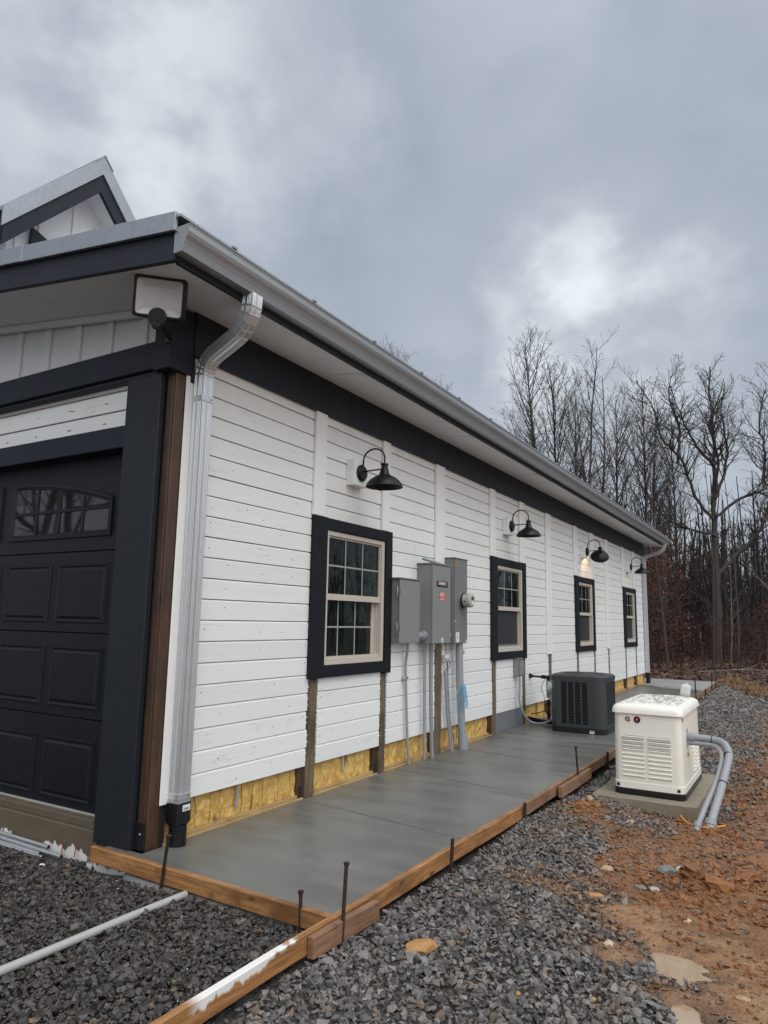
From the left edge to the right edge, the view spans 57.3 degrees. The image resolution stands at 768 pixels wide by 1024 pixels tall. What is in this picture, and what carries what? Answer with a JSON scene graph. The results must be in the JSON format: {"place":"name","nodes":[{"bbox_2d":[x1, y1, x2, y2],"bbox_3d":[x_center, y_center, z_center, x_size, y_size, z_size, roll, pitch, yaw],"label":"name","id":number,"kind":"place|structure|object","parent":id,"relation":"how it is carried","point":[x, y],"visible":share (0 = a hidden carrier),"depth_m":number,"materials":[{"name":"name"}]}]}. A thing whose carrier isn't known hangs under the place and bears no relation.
{"place":"outdoors","nodes":[
{"label":"outdoors","id":0,"kind":"place"},
{"bbox_2d":[0,845,304,1023],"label":"gravel","id":1,"kind":"structure","parent":0,"point":[88,900],"depth_m":3.48,"materials":[{"name":"gravel"}]},
{"bbox_2d":[0,890,187,976],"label":"conduit length","id":2,"kind":"object","parent":1,"relation":"on","point":[26,960],"visible":0.9,"depth_m":3.53,"materials":[{"name":"plastic"}]},
{"bbox_2d":[0,632,767,1023],"bbox_3d":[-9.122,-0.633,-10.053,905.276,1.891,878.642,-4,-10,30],"label":"ground","id":3,"kind":"structure","parent":0,"point":[654,932],"depth_m":3.93,"materials":[{"name":"gravel"}]},
{"bbox_2d":[0,840,40,854],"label":"steel tube","id":4,"kind":"object","parent":3,"relation":"on","point":[24,848],"visible":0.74,"depth_m":5.05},
{"bbox_2d":[0,842,43,858],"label":"steel tube","id":5,"kind":"object","parent":3,"relation":"on","point":[19,849],"visible":0.7,"depth_m":5.01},
{"bbox_2d":[0,835,62,858],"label":"steel tube","id":6,"kind":"object","parent":3,"relation":"on","point":[35,848],"visible":1,"depth_m":5.00,"materials":[{"name":"metal"}]},
{"bbox_2d":[0,830,49,848],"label":"steel tube","id":7,"kind":"object","parent":6,"relation":"on","point":[27,840],"visible":1,"depth_m":5.09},
{"bbox_2d":[159,834,170,888],"bbox_3d":[-1.328,2.204,4.204,0.030,0.534,0.124,10,-12,-44],"label":"steel stake","id":8,"kind":"object","parent":3,"relation":"on","point":[168,836],"visible":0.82,"depth_m":4.20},
{"bbox_2d":[90,845,330,928],"bbox_3d":[-1.095,2.171,4.094,1.930,0.096,0.038,-5,-10,32],"label":"form board","id":9,"kind":"object","parent":3,"relation":"on","point":[278,909],"visible":0.89,"depth_m":4.00,"materials":[{"name":"wood"}]},
{"bbox_2d":[123,873,305,930],"bbox_3d":[-1.020,2.262,3.970,1.520,0.115,0.267,-4,-10,30],"label":"path spill","id":10,"kind":"object","parent":3,"relation":"on","point":[138,880],"visible":0.2,"depth_m":4.10,"materials":[{"name":"concrete"}]},
{"bbox_2d":[149,914,338,1023],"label":"form board","id":11,"kind":"object","parent":3,"relation":"on","point":[210,1002],"visible":0.78,"depth_m":2.98,"materials":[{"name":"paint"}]},
{"bbox_2d":[298,889,303,932],"bbox_3d":[-0.439,2.193,3.659,0.035,0.417,0.032,-4,-10,30],"label":"steel stake","id":12,"kind":"object","parent":3,"relation":"on","point":[300,892],"visible":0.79,"depth_m":3.67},
{"bbox_2d":[0,155,669,874],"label":"house","id":13,"kind":"structure","parent":3,"relation":"on","point":[206,553],"depth_m":5.71,"materials":[{"name":"white paint"}]},
{"bbox_2d":[0,453,122,813],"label":"garage door","id":14,"kind":"structure","parent":13,"relation":"in","point":[52,684],"depth_m":5.48,"materials":[{"name":"paint"}]},
{"bbox_2d":[132,274,187,343],"bbox_3d":[-1.490,-1.360,4.801,0.365,0.364,0.444,1,-9,-2],"label":"floodlight","id":15,"kind":"object","parent":13,"relation":"attached to","point":[158,302],"visible":1,"depth_m":4.64,"materials":[{"name":"black metal"}]},
{"bbox_2d":[305,514,392,679],"bbox_3d":[-0.329,0.847,6.831,0.132,1.462,1.397,-4,-10,30],"label":"window","id":16,"kind":"structure","parent":13,"relation":"in","point":[349,561],"depth_m":6.80,"materials":[{"name":"black paint"}]},
{"bbox_2d":[346,448,402,490],"bbox_3d":[-0.070,-0.431,6.846,0.540,0.398,0.364,-4,-10,30],"label":"wall lamp","id":17,"kind":"object","parent":13,"relation":"attached to","point":[383,480],"visible":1,"depth_m":6.86,"materials":[{"name":"black metal"}]},
{"bbox_2d":[391,577,420,642],"bbox_3d":[0.225,1.059,7.548,0.147,0.686,0.476,-4,-10,30],"label":"disconnect cabinet","id":18,"kind":"object","parent":13,"relation":"attached to","point":[405,623],"visible":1,"depth_m":7.44,"materials":[{"name":"metal"}]},
{"bbox_2d":[402,643,409,764],"bbox_3d":[0.247,2.060,7.522,0.087,1.298,0.144,-4,-10,30],"label":"conduit","id":19,"kind":"object","parent":13,"relation":"attached to","point":[405,677],"visible":0.98,"depth_m":7.52,"materials":[{"name":"grey plastic"}]},
{"bbox_2d":[423,643,425,759],"bbox_3d":[0.452,2.118,7.842,0.035,1.288,0.093,0,-9,6],"label":"conduit","id":20,"kind":"object","parent":13,"relation":"attached to","point":[424,702],"visible":0.97,"depth_m":7.82,"materials":[{"name":"grey plastic"}]},
{"bbox_2d":[429,643,433,757],"bbox_3d":[0.535,2.135,7.939,0.052,1.290,0.172,-1,-9,12],"label":"conduit","id":21,"kind":"object","parent":13,"relation":"attached to","point":[431,700],"visible":0.93,"depth_m":7.91,"materials":[{"name":"grey plastic"}]},
{"bbox_2d":[417,562,451,643],"bbox_3d":[0.584,1.052,8.088,0.219,0.900,0.823,-4,-10,30],"label":"transfer switch","id":22,"kind":"object","parent":13,"relation":"attached to","point":[435,587],"visible":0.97,"depth_m":7.94,"materials":[{"name":"grey paint"}]},
{"bbox_2d":[431,564,450,643],"bbox_3d":[0.656,1.054,8.036,0.019,0.882,0.456,-4,-10,30],"label":"cabinet door","id":23,"kind":"structure","parent":22,"relation":"in","point":[440,629],"depth_m":8.00,"materials":[{"name":"grey paint"}]},
{"bbox_2d":[443,655,453,750],"bbox_3d":[0.760,2.207,8.354,0.057,1.264,0.196,-6,-11,38],"label":"cable riser","id":24,"kind":"object","parent":13,"relation":"attached to","point":[447,703],"visible":0.99,"depth_m":8.32,"materials":[{"name":"grey plastic"}]},
{"bbox_2d":[444,557,474,643],"bbox_3d":[0.938,1.085,8.600,0.304,1.033,0.403,-4,-10,30],"label":"meter cabinet","id":25,"kind":"object","parent":13,"relation":"attached to","point":[461,600],"visible":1,"depth_m":8.53,"materials":[{"name":"metal"}]},
{"bbox_2d":[455,643,467,749],"bbox_3d":[0.944,2.244,8.541,0.161,1.275,0.123,2,-9,-7],"label":"service conduit","id":26,"kind":"object","parent":25,"relation":"attached to","point":[462,734],"visible":0.91,"depth_m":8.49,"materials":[{"name":"grey plastic"}]},
{"bbox_2d":[455,684,467,730],"bbox_3d":[0.935,2.341,8.408,0.215,0.557,0.079,9,-12,-42],"label":"cable bundle","id":27,"kind":"object","parent":26,"relation":"hanging from","point":[464,691],"visible":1,"depth_m":8.44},
{"bbox_2d":[489,556,526,660],"bbox_3d":[1.814,1.442,10.400,0.132,1.462,1.397,-4,-10,30],"label":"window","id":28,"kind":"structure","parent":13,"relation":"in","point":[508,626],"depth_m":10.41,"materials":[{"name":"black paint"}]},
{"bbox_2d":[513,658,523,675],"bbox_3d":[2.005,2.309,10.462,0.102,0.260,0.197,-4,-10,30],"label":"disconnect box","id":29,"kind":"object","parent":13,"relation":"attached to","point":[518,666],"visible":0.98,"depth_m":10.40,"materials":[{"name":"grey paint"}]},
{"bbox_2d":[518,676,551,724],"bbox_3d":[2.304,2.795,10.420,0.658,0.702,0.067,2,-9,-9],"label":"power whip","id":30,"kind":"object","parent":29,"relation":"attached to","point":[525,716],"visible":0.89,"depth_m":10.36,"materials":[{"name":"grey plastic"}]},
{"bbox_2d":[502,510,540,537],"bbox_3d":[2.050,0.163,10.376,0.540,0.398,0.364,-4,-10,30],"label":"wall lamp","id":31,"kind":"object","parent":13,"relation":"attached to","point":[527,531],"visible":1,"depth_m":10.38,"materials":[{"name":"black metal"}]},
{"bbox_2d":[529,673,551,718],"bbox_3d":[2.450,2.881,10.806,0.494,0.762,0.178,-4,-10,30],"label":"gas regulator","id":32,"kind":"object","parent":13,"relation":"attached to","point":[548,688],"visible":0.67,"depth_m":10.78,"materials":[{"name":"grey metal"}]},
{"bbox_2d":[573,575,596,651],"bbox_3d":[3.970,2.041,13.989,0.132,1.462,1.397,-4,-10,30],"label":"window","id":33,"kind":"structure","parent":13,"relation":"in","point":[584,588],"depth_m":14.04,"materials":[{"name":"black paint"}]},
{"bbox_2d":[580,540,608,562],"bbox_3d":[4.218,0.794,14.077,0.563,0.459,0.318,-1,-9,11],"label":"wall lamp","id":34,"kind":"object","parent":13,"relation":"attached to","point":[599,555],"visible":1,"depth_m":13.98,"materials":[{"name":"black metal"}]},
{"bbox_2d":[622,587,637,646],"bbox_3d":[6.110,2.635,17.553,0.132,1.462,1.397,-4,-10,30],"label":"window","id":35,"kind":"structure","parent":13,"relation":"in","point":[629,613],"depth_m":17.66,"materials":[{"name":"black paint"}]},
{"bbox_2d":[626,557,648,573],"bbox_3d":[6.329,1.329,17.504,0.540,0.398,0.364,-4,-10,30],"label":"wall lamp","id":36,"kind":"object","parent":13,"relation":"attached to","point":[640,570],"visible":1,"depth_m":17.49,"materials":[{"name":"black metal"}]},
{"bbox_2d":[307,900,379,959],"bbox_3d":[-0.197,2.116,3.575,0.044,0.100,0.562,-5,-11,33],"label":"form board","id":37,"kind":"object","parent":3,"relation":"on","point":[325,939],"visible":0.95,"depth_m":3.52,"materials":[{"name":"wood"}]},
{"bbox_2d":[341,861,349,942],"bbox_3d":[-0.209,2.088,3.543,0.031,0.598,0.078,-4,-10,30],"label":"steel stake","id":38,"kind":"object","parent":3,"relation":"on","point":[346,864],"visible":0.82,"depth_m":3.56,"materials":[{"name":"metal"}]},
{"bbox_2d":[381,335,418,365],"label":"bare tree","id":39,"kind":"object","parent":3,"relation":"on","point":[398,352],"visible":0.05,"depth_m":54.94,"materials":[{"name":"grey plant"}]},
{"bbox_2d":[406,939,436,954],"bbox_3d":[0.186,2.173,3.507,0.177,0.067,0.094,6,-10,-30],"label":"stone","id":40,"kind":"object","parent":3,"relation":"on","point":[425,946],"visible":0.88,"depth_m":3.48,"materials":[{"name":"stone"}]},
{"bbox_2d":[334,807,520,917],"bbox_3d":[0.427,2.291,4.678,0.046,0.098,2.583,-4,-10,31],"label":"form board","id":41,"kind":"object","parent":3,"relation":"on","point":[399,886],"visible":0.83,"depth_m":4.46,"materials":[{"name":"wood"}]},
{"bbox_2d":[449,838,453,873],"bbox_3d":[0.436,2.351,4.582,0.048,0.421,0.024,-4,-10,30],"label":"steel stake","id":42,"kind":"object","parent":3,"relation":"on","point":[451,856],"visible":0.61,"depth_m":4.59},
{"bbox_2d":[523,802,526,818],"bbox_3d":[1.155,2.575,5.756,0.031,0.365,0.028,-4,-10,30],"label":"steel stake","id":43,"kind":"object","parent":3,"relation":"on","point":[525,810],"visible":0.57,"depth_m":5.76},
{"bbox_2d":[490,318,601,481],"bbox_3d":[7.926,-1.234,35.886,5.554,17.847,4.756,5,-10,-24],"label":"bare tree","id":44,"kind":"object","parent":3,"relation":"on","point":[531,423],"visible":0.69,"depth_m":36.01,"materials":[{"name":"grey plant"}]},
{"bbox_2d":[514,351,601,487],"bbox_3d":[8.975,-0.530,36.522,4.910,16.668,4.357,4,-9,-17],"label":"bare tree","id":45,"kind":"object","parent":3,"relation":"on","point":[554,418],"visible":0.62,"depth_m":36.82,"materials":[{"name":"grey plant"}]},
{"bbox_2d":[517,747,615,818],"bbox_3d":[2.175,2.768,7.535,0.046,0.098,4.176,-4,-10,31],"label":"form board","id":46,"kind":"object","parent":3,"relation":"on","point":[538,800],"visible":0.59,"depth_m":6.54,"materials":[{"name":"wood"}]},
{"bbox_2d":[558,768,591,797],"bbox_3d":[1.914,2.690,6.996,0.044,0.100,1.060,-4,-10,30],"label":"form board","id":47,"kind":"object","parent":3,"relation":"on","point":[573,784],"visible":1,"depth_m":6.88,"materials":[{"name":"wood"}]},
{"bbox_2d":[574,746,579,789],"bbox_3d":[1.962,2.680,7.101,0.065,0.603,0.030,3,-9,-14],"label":"steel stake","id":48,"kind":"object","parent":3,"relation":"on","point":[576,756],"visible":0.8,"depth_m":7.12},
{"bbox_2d":[578,800,590,807],"bbox_3d":[1.785,2.625,6.312,0.110,0.074,0.115,4,-9,-16],"label":"clay clod","id":49,"kind":"object","parent":3,"relation":"on","point":[584,803],"visible":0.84,"depth_m":6.28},
{"bbox_2d":[556,382,617,494],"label":"bare tree","id":50,"kind":"object","parent":3,"relation":"on","point":[576,429],"visible":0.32,"depth_m":38.97,"materials":[{"name":"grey plant"}]},
{"bbox_2d":[574,891,603,898],"bbox_3d":[1.314,2.442,4.482,0.242,0.038,0.097,0,-9,4],"label":"stone","id":51,"kind":"object","parent":3,"relation":"on","point":[594,894],"visible":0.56,"depth_m":4.45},
{"bbox_2d":[548,324,642,504],"bbox_3d":[9.970,-0.691,33.615,4.293,16.081,5.430,0,-9,6],"label":"bare tree","id":52,"kind":"object","parent":3,"relation":"on","point":[590,475],"visible":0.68,"depth_m":33.23,"materials":[{"name":"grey plant"}]},
{"bbox_2d":[585,385,650,514],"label":"bare tree","id":53,"kind":"object","parent":3,"relation":"on","point":[621,479],"visible":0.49,"depth_m":37.54,"materials":[{"name":"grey plant"}]},
{"bbox_2d":[525,761,767,1023],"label":"mud clods","id":54,"kind":"object","parent":3,"relation":"on","point":[718,895],"visible":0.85,"depth_m":4.56,"materials":[{"name":"brown soil"}]},
{"bbox_2d":[604,402,691,647],"bbox_3d":[14.659,0.786,38.553,4.610,14.817,3.949,4,-9,-16],"label":"bare tree","id":55,"kind":"object","parent":3,"relation":"on","point":[656,478],"visible":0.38,"depth_m":38.97,"materials":[{"name":"grey plant"}]},
{"bbox_2d":[605,371,697,628],"bbox_3d":[13.173,-0.182,34.195,4.248,15.321,4.321,2,-9,-4],"label":"bare tree","id":56,"kind":"object","parent":3,"relation":"on","point":[645,470],"visible":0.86,"depth_m":34.67,"materials":[{"name":"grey plant"}]},
{"bbox_2d":[592,773,714,820],"bbox_3d":[2.917,2.961,7.450,0.973,0.148,1.768,-4,-10,30],"label":"concrete pad","id":57,"kind":"object","parent":3,"relation":"on","point":[690,807],"visible":0.41,"depth_m":6.77,"materials":[{"name":"concrete"}]},
{"bbox_2d":[612,694,701,800],"bbox_3d":[2.930,2.441,7.487,0.682,0.889,1.314,-4,-10,30],"label":"generator","id":58,"kind":"object","parent":57,"relation":"on","point":[657,756],"visible":0.97,"depth_m":6.97,"materials":[{"name":"white plastic"}]},
{"bbox_2d":[546,757,767,1022],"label":"slate shards","id":59,"kind":"object","parent":3,"relation":"on","point":[660,852],"visible":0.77,"depth_m":5.26,"materials":[{"name":"stone"}]},
{"bbox_2d":[646,561,668,652],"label":"beech sapling","id":60,"kind":"object","parent":3,"relation":"on","point":[652,602],"visible":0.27,"depth_m":29.03,"materials":[{"name":"brown plant"}]},
{"bbox_2d":[646,562,674,653],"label":"beech sapling","id":61,"kind":"object","parent":3,"relation":"on","point":[652,605],"visible":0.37,"depth_m":29.32,"materials":[{"name":"brown plant"}]},
{"bbox_2d":[641,445,686,669],"bbox_3d":[11.035,1.845,27.419,1.666,9.026,1.425,1,-9,-1],"label":"bare tree","id":62,"kind":"object","parent":3,"relation":"on","point":[664,633],"visible":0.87,"depth_m":27.23,"materials":[{"name":"grey plant"}]},
{"bbox_2d":[649,536,678,638],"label":"beech sapling","id":63,"kind":"object","parent":3,"relation":"on","point":[654,583],"visible":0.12,"depth_m":34.45,"materials":[{"name":"brown plant"}]},
{"bbox_2d":[645,529,685,666],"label":"beech sapling","id":64,"kind":"object","parent":3,"relation":"on","point":[653,607],"visible":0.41,"depth_m":28.55,"materials":[{"name":"brown plant"}]},
{"bbox_2d":[648,459,683,663],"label":"bare tree","id":65,"kind":"object","parent":3,"relation":"on","point":[664,601],"visible":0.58,"depth_m":31.12,"materials":[{"name":"grey plant"}]},
{"bbox_2d":[657,865,676,874],"bbox_3d":[1.937,2.458,4.822,0.130,0.062,0.109,3,-9,-11],"label":"stone","id":66,"kind":"object","parent":3,"relation":"on","point":[666,869],"visible":0.94,"depth_m":4.79,"materials":[{"name":"stone"}]},
{"bbox_2d":[653,615,682,666],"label":"beech sapling","id":67,"kind":"object","parent":3,"relation":"on","point":[673,620],"visible":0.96,"depth_m":27.42,"materials":[{"name":"brown plant"}]},
{"bbox_2d":[649,584,686,662],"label":"beech sapling","id":68,"kind":"object","parent":3,"relation":"on","point":[658,623],"visible":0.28,"depth_m":31.54,"materials":[{"name":"brown plant"}]},
{"bbox_2d":[646,537,692,663],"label":"beech sapling","id":69,"kind":"object","parent":3,"relation":"on","point":[667,599],"visible":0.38,"depth_m":31.32,"materials":[{"name":"brown plant"}]},
{"bbox_2d":[646,548,694,660],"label":"beech sapling","id":70,"kind":"object","parent":3,"relation":"on","point":[666,606],"visible":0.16,"depth_m":32.60,"materials":[{"name":"brown plant"}]},
{"bbox_2d":[645,527,703,661],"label":"beech sapling","id":71,"kind":"object","parent":3,"relation":"on","point":[687,582],"visible":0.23,"depth_m":33.08,"materials":[{"name":"brown plant"}]},
{"bbox_2d":[648,572,702,656],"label":"beech sapling","id":72,"kind":"object","parent":3,"relation":"on","point":[673,615],"visible":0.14,"depth_m":37.22,"materials":[{"name":"brown plant"}]},
{"bbox_2d":[647,413,706,631],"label":"bare tree","id":73,"kind":"object","parent":3,"relation":"on","point":[683,514],"visible":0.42,"depth_m":43.16,"materials":[{"name":"grey plant"}]},
{"bbox_2d":[651,540,705,658],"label":"beech sapling","id":74,"kind":"object","parent":3,"relation":"on","point":[681,553],"visible":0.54,"depth_m":34.94,"materials":[{"name":"brown plant"}]},
{"bbox_2d":[644,518,713,667],"bbox_3d":[11.409,3.249,28.184,3.385,6.297,3.772,5,-10,-26],"label":"beech sapling","id":75,"kind":"object","parent":3,"relation":"on","point":[663,597],"visible":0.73,"depth_m":27.96,"materials":[{"name":"brown plant"}]},
{"bbox_2d":[596,710,767,806],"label":"gravel","id":76,"kind":"structure","parent":3,"relation":"on","point":[724,727],"depth_m":9.85,"materials":[{"name":"gravel"}]},
{"bbox_2d":[652,953,711,985],"bbox_3d":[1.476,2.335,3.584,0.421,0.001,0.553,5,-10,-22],"label":"flat stone","id":77,"kind":"object","parent":3,"relation":"on","point":[678,968],"visible":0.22,"depth_m":3.59,"materials":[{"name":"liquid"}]},
{"bbox_2d":[663,544,701,653],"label":"beech sapling","id":78,"kind":"object","parent":3,"relation":"on","point":[677,590],"visible":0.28,"depth_m":39.92,"materials":[{"name":"brown plant"}]},
{"bbox_2d":[668,525,700,658],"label":"bare tree","id":79,"kind":"object","parent":3,"relation":"on","point":[677,597],"visible":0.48,"depth_m":36.22,"materials":[{"name":"grey plant"}]},
{"bbox_2d":[671,1005,702,1023],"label":"puddle","id":80,"kind":"object","parent":3,"relation":"on","point":[684,1014],"visible":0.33,"depth_m":3.17,"materials":[{"name":"liquid"}]},
{"bbox_2d":[613,352,767,663],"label":"oak tree","id":81,"kind":"object","parent":3,"relation":"on","point":[711,424],"visible":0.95,"depth_m":33.01,"materials":[{"name":"brown plant"}]},
{"bbox_2d":[679,863,702,876],"bbox_3d":[2.060,2.402,4.695,0.147,0.106,0.169,-1,-9,14],"label":"clay clod","id":82,"kind":"object","parent":3,"relation":"on","point":[689,869],"visible":0.9,"depth_m":4.66,"materials":[{"name":"soil"}]},
{"bbox_2d":[622,470,767,658],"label":"woods","id":83,"kind":"object","parent":3,"relation":"on","point":[749,595],"visible":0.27,"depth_m":40.56,"materials":[{"name":"plant"}]},
{"bbox_2d":[687,741,724,830],"bbox_3d":[2.902,2.551,6.439,0.365,0.705,1.205,-4,-10,30],"label":"generator conduit","id":84,"kind":"object","parent":3,"relation":"on","point":[697,824],"visible":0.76,"depth_m":6.43,"materials":[{"name":"grey plastic"}]},
{"bbox_2d":[648,557,767,673],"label":"undergrowth","id":85,"kind":"object","parent":3,"relation":"on","point":[724,649],"visible":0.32,"depth_m":30.12,"materials":[{"name":"brown plant"}]},
{"bbox_2d":[650,657,767,697],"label":"fallen leaves","id":86,"kind":"object","parent":3,"relation":"on","point":[709,673],"depth_m":25.24,"materials":[{"name":"plant"}]},
{"bbox_2d":[686,732,732,828],"bbox_3d":[3.066,2.522,6.471,0.382,0.790,1.181,-2,-9,16],"label":"generator conduit","id":87,"kind":"object","parent":3,"relation":"on","point":[711,820],"visible":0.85,"depth_m":6.46,"materials":[{"name":"grey plastic"}]},
{"bbox_2d":[701,681,717,695],"bbox_3d":[8.332,4.502,17.942,0.046,0.098,4.047,-4,-10,30],"label":"form board","id":88,"kind":"object","parent":3,"relation":"on","point":[708,689],"visible":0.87,"depth_m":17.60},
{"bbox_2d":[693,509,726,642],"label":"bare tree","id":89,"kind":"object","parent":3,"relation":"on","point":[703,581],"visible":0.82,"depth_m":36.98,"materials":[{"name":"grey plant"}]},
{"bbox_2d":[689,458,733,668],"bbox_3d":[13.092,2.063,28.553,1.659,8.986,1.419,7,-10,-32],"label":"bare tree","id":90,"kind":"object","parent":3,"relation":"on","point":[713,619],"visible":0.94,"depth_m":28.41,"materials":[{"name":"grey plant"}]},
{"bbox_2d":[705,874,734,893],"bbox_3d":[2.142,2.392,4.480,0.181,0.113,0.170,-4,-10,30],"label":"clay clod","id":91,"kind":"object","parent":3,"relation":"on","point":[713,882],"visible":0.94,"depth_m":4.44,"materials":[{"name":"soil"}]},
{"bbox_2d":[707,625,733,669],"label":"beech sapling","id":92,"kind":"object","parent":3,"relation":"on","point":[719,646],"visible":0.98,"depth_m":27.29,"materials":[{"name":"brown plant"}]},
{"bbox_2d":[710,603,746,661],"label":"beech sapling","id":93,"kind":"object","parent":3,"relation":"on","point":[730,629],"visible":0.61,"depth_m":33.63,"materials":[{"name":"brown plant"}]},
{"bbox_2d":[697,684,767,717],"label":"gravel","id":94,"kind":"structure","parent":3,"relation":"on","point":[722,698],"depth_m":15.39,"materials":[{"name":"gravel"}]},
{"bbox_2d":[715,455,751,671],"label":"bare tree","id":95,"kind":"object","parent":3,"relation":"on","point":[738,628],"visible":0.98,"depth_m":26.91,"materials":[{"name":"grey plant"}]},
{"bbox_2d":[724,520,744,662],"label":"bare tree","id":96,"kind":"object","parent":3,"relation":"on","point":[731,618],"visible":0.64,"depth_m":32.70,"materials":[{"name":"grey plant"}]},
{"bbox_2d":[717,674,767,697],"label":"dry grass","id":97,"kind":"structure","parent":3,"relation":"on","point":[738,683],"depth_m":19.61,"materials":[{"name":"plant"}]},
{"bbox_2d":[735,995,750,1001],"bbox_3d":[1.660,2.256,3.250,0.066,0.027,0.036,-4,-10,30],"label":"stone","id":98,"kind":"object","parent":3,"relation":"on","point":[741,998],"visible":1,"depth_m":3.24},
{"bbox_2d":[729,359,767,531],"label":"bare tree","id":99,"kind":"object","parent":3,"relation":"on","point":[762,455],"visible":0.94,"depth_m":31.75,"materials":[{"name":"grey plant"}]},
{"bbox_2d":[734,869,764,880],"bbox_3d":[2.389,2.403,4.624,0.187,0.096,0.128,3,-9,-15],"label":"clay clod","id":100,"kind":"object","parent":3,"relation":"on","point":[745,874],"visible":0.77,"depth_m":4.58,"materials":[{"name":"soil"}]},
{"bbox_2d":[747,445,767,596],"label":"bare tree","id":101,"kind":"object","parent":3,"relation":"on","point":[763,583],"visible":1,"depth_m":24.00,"materials":[{"name":"grey plant"}]},
{"bbox_2d":[0,0,767,617],"label":"sky","id":102,"kind":"structure","parent":0,"point":[440,177],"materials":[{"name":"grey"}]},
{"bbox_2d":[105,678,714,914],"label":"path","id":103,"kind":"structure","parent":0,"point":[376,831],"depth_m":5.36,"materials":[{"name":"concrete"}]},
{"bbox_2d":[527,716,551,723],"bbox_3d":[2.432,3.162,10.624,0.109,0.076,0.650,10,-12,-44],"label":"refrigerant line","id":104,"kind":"object","parent":103,"relation":"on","point":[533,719],"visible":0.54,"depth_m":10.68,"materials":[{"name":"black plastic"}]},
{"bbox_2d":[551,671,615,734],"bbox_3d":[2.908,2.748,10.218,0.795,0.817,0.774,-4,-10,30],"label":"air conditioner","id":105,"kind":"object","parent":103,"relation":"on","point":[583,702],"visible":0.98,"depth_m":9.90,"materials":[{"name":"black metal"}]},
{"bbox_2d":[680,683,690,696],"bbox_3d":[6.608,3.895,15.394,0.226,0.304,0.200,-4,-10,30],"label":"jug","id":106,"kind":"object","parent":103,"relation":"on","point":[685,689],"visible":0.99,"depth_m":15.32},
{"bbox_2d":[213,779,767,1023],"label":"gravel","id":107,"kind":"structure","parent":0,"point":[322,998],"depth_m":3.56,"materials":[{"name":"gravel"}]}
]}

